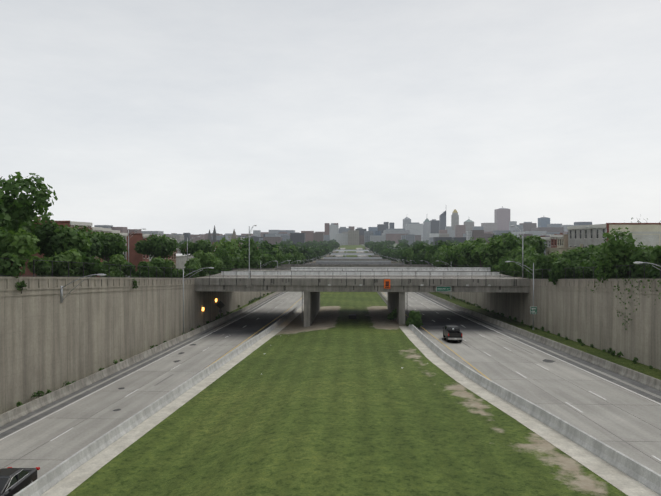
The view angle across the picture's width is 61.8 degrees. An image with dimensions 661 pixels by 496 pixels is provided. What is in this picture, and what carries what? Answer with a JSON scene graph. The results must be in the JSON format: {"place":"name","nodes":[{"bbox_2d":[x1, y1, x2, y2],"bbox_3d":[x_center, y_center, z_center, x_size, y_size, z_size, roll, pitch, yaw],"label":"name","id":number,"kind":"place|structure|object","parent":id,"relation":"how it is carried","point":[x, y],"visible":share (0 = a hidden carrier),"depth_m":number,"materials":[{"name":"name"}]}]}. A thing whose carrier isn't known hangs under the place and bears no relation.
{"place":"outdoors","nodes":[
{"label":"outdoors","id":0,"kind":"place"},
{"bbox_2d":[0,0,660,234],"label":"sky","id":1,"kind":"structure","parent":0,"point":[168,116],"materials":[{"name":"white"}]},
{"bbox_2d":[67,243,660,495],"bbox_3d":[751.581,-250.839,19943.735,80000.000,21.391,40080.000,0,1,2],"label":"ground","id":2,"kind":"structure","parent":0,"point":[333,399],"depth_m":38.02,"materials":[{"name":"green plant"}]},
{"bbox_2d":[0,247,338,413],"bbox_3d":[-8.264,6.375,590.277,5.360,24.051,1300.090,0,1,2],"label":"retaining wall","id":3,"kind":"structure","parent":2,"relation":"on","point":[84,329],"depth_m":60.00,"materials":[{"name":"concrete"}]},
{"bbox_2d":[0,248,344,479],"bbox_3d":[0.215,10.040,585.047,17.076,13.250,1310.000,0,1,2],"label":"carriageway","id":4,"kind":"structure","parent":2,"relation":"on","point":[89,419],"depth_m":51.35,"materials":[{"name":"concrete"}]},
{"bbox_2d":[0,467,39,495],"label":"black sedan","id":5,"kind":"object","parent":4,"relation":"on","point":[13,481],"visible":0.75,"depth_m":30.66,"materials":[{"name":"black paint"}]},
{"bbox_2d":[112,294,554,410],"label":"road patches","id":6,"kind":"object","parent":4,"relation":"on","point":[548,361],"visible":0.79,"depth_m":67.76,"materials":[{"name":"grey asphalt"}]},
{"bbox_2d":[0,248,660,438],"bbox_3d":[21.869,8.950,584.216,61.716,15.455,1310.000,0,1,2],"label":"asphalt shoulders","id":7,"kind":"object","parent":2,"relation":"on","point":[584,362],"depth_m":60.88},
{"bbox_2d":[0,172,660,284],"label":"tree foliage","id":8,"kind":"object","parent":2,"relation":"on","point":[55,241],"visible":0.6,"depth_m":79.77,"materials":[{"name":"green plant"}]},
{"bbox_2d":[0,255,660,495],"bbox_3d":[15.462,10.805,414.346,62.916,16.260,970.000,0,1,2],"label":"safety barriers","id":9,"kind":"object","parent":2,"relation":"on","point":[649,478],"visible":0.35,"depth_m":48.44,"materials":[{"name":"concrete"}]},
{"bbox_2d":[0,252,660,460],"bbox_3d":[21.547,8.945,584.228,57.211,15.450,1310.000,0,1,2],"label":"road markings","id":10,"kind":"object","parent":2,"relation":"on","point":[287,310],"visible":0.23,"depth_m":60.48,"materials":[{"name":"white paint"}]},
{"bbox_2d":[0,258,660,278],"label":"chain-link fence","id":11,"kind":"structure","parent":2,"relation":"on","point":[295,263],"depth_m":70.24,"materials":[{"name":"black metal"}]},
{"bbox_2d":[1,198,659,277],"bbox_3d":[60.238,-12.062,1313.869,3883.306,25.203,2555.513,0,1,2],"label":"tree trunks and limbs","id":12,"kind":"object","parent":2,"relation":"on","point":[108,258],"depth_m":101.24,"materials":[{"name":"brown plant"}]},
{"bbox_2d":[177,239,489,265],"bbox_3d":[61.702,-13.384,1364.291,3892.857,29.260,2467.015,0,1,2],"label":"tree foliage","id":13,"kind":"object","parent":2,"relation":"on","point":[317,250],"visible":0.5,"depth_m":473.86,"materials":[{"name":"green plant"}]},
{"bbox_2d":[12,216,660,276],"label":"buildings","id":14,"kind":"structure","parent":2,"relation":"on","point":[647,234],"depth_m":133.97,"materials":[{"name":"red brick"}]},
{"bbox_2d":[15,278,660,406],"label":"weeds","id":15,"kind":"object","parent":2,"relation":"on","point":[414,318],"visible":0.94,"depth_m":76.08,"materials":[{"name":"green plant"}]},
{"bbox_2d":[94,206,591,244],"bbox_3d":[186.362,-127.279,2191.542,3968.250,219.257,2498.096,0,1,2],"label":"city skyline","id":16,"kind":"structure","parent":2,"relation":"on","point":[433,230],"depth_m":2299.53},
{"bbox_2d":[41,304,660,495],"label":"median aprons","id":17,"kind":"object","parent":2,"relation":"on","point":[626,484],"visible":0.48,"depth_m":39.40,"materials":[{"name":"concrete"}]},
{"bbox_2d":[335,249,368,252],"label":"overbridge","id":18,"kind":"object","parent":2,"relation":"on","point":[351,250],"visible":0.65,"depth_m":954.28,"materials":[{"name":"concrete"}]},
{"bbox_2d":[331,252,373,256],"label":"overbridge","id":19,"kind":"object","parent":2,"relation":"on","point":[342,253],"visible":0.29,"depth_m":741.46,"materials":[{"name":"concrete"}]},
{"bbox_2d":[324,256,381,258],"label":"overbridge","id":20,"kind":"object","parent":2,"relation":"on","point":[354,257],"visible":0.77,"depth_m":559.20,"materials":[{"name":"concrete"}]},
{"bbox_2d":[316,259,390,262],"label":"overbridge","id":21,"kind":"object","parent":2,"relation":"on","point":[353,260],"visible":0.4,"depth_m":436.75,"materials":[{"name":"concrete"}]},
{"bbox_2d":[305,262,404,263],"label":"overbridge","id":22,"kind":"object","parent":2,"relation":"on","point":[354,263],"visible":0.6,"depth_m":329.25,"materials":[{"name":"concrete"}]},
{"bbox_2d":[275,264,435,267],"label":"overbridge","id":23,"kind":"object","parent":2,"relation":"on","point":[351,265],"visible":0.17,"depth_m":219.39,"materials":[{"name":"concrete"}]},
{"bbox_2d":[60,225,660,333],"bbox_3d":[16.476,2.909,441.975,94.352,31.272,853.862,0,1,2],"label":"street lights","id":24,"kind":"object","parent":2,"relation":"on","point":[61,295],"visible":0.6,"depth_m":90.81,"materials":[{"name":"silver metal"}]},
{"bbox_2d":[195,269,529,326],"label":"overpass bridge","id":25,"kind":"structure","parent":2,"relation":"on","point":[311,288],"depth_m":97.97,"materials":[{"name":"grey concrete"}]},
{"bbox_2d":[246,225,256,286],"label":"street light","id":26,"kind":"object","parent":25,"relation":"on","point":[249,284],"visible":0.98,"depth_m":97.95,"materials":[{"name":"grey metal"}]},
{"bbox_2d":[221,265,498,274],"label":"bridge deck","id":27,"kind":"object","parent":25,"relation":"on","point":[436,268],"visible":0.71,"depth_m":113.25,"materials":[{"name":"grey concrete"}]},
{"bbox_2d":[209,271,528,278],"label":"railing","id":28,"kind":"object","parent":25,"relation":"on","point":[346,276],"visible":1,"depth_m":97.53,"materials":[{"name":"grey metal"}]},
{"bbox_2d":[384,279,389,288],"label":"orange sign","id":29,"kind":"object","parent":25,"relation":"attached to","point":[386,283],"visible":0.98,"depth_m":97.19,"materials":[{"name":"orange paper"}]},
{"bbox_2d":[436,286,450,290],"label":"sign panel","id":30,"kind":"object","parent":25,"relation":"attached to","point":[438,288],"visible":0.93,"depth_m":97.06,"materials":[{"name":"green metal"}]},
{"bbox_2d":[217,301,536,317],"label":"roadside signs","id":31,"kind":"object","parent":2,"relation":"on","point":[221,305],"visible":0.92,"depth_m":101.61,"materials":[{"name":"white"}]},
{"bbox_2d":[356,248,660,474],"bbox_3d":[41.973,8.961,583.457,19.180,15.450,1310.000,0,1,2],"label":"carriageway","id":32,"kind":"structure","parent":2,"relation":"on","point":[624,421],"depth_m":50.89,"materials":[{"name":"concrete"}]},
{"bbox_2d":[442,337,459,343],"bbox_3d":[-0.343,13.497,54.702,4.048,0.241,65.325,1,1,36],"label":"vehicle shadow","id":33,"kind":"object","parent":32,"relation":"on","point":[450,341],"visible":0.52,"depth_m":77.67},
{"bbox_2d":[442,325,462,341],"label":"pickup truck","id":34,"kind":"object","parent":32,"relation":"on","point":[452,332],"visible":1,"depth_m":77.83,"materials":[{"name":"black paint"}]},
{"bbox_2d":[365,247,660,369],"bbox_3d":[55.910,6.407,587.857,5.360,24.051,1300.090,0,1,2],"label":"retaining wall","id":35,"kind":"structure","parent":2,"relation":"on","point":[573,309],"depth_m":72.38,"materials":[{"name":"concrete"}]},
{"bbox_2d":[219,275,516,320],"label":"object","id":36,"kind":"object","parent":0,"point":[375,280],"visible":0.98,"depth_m":97.89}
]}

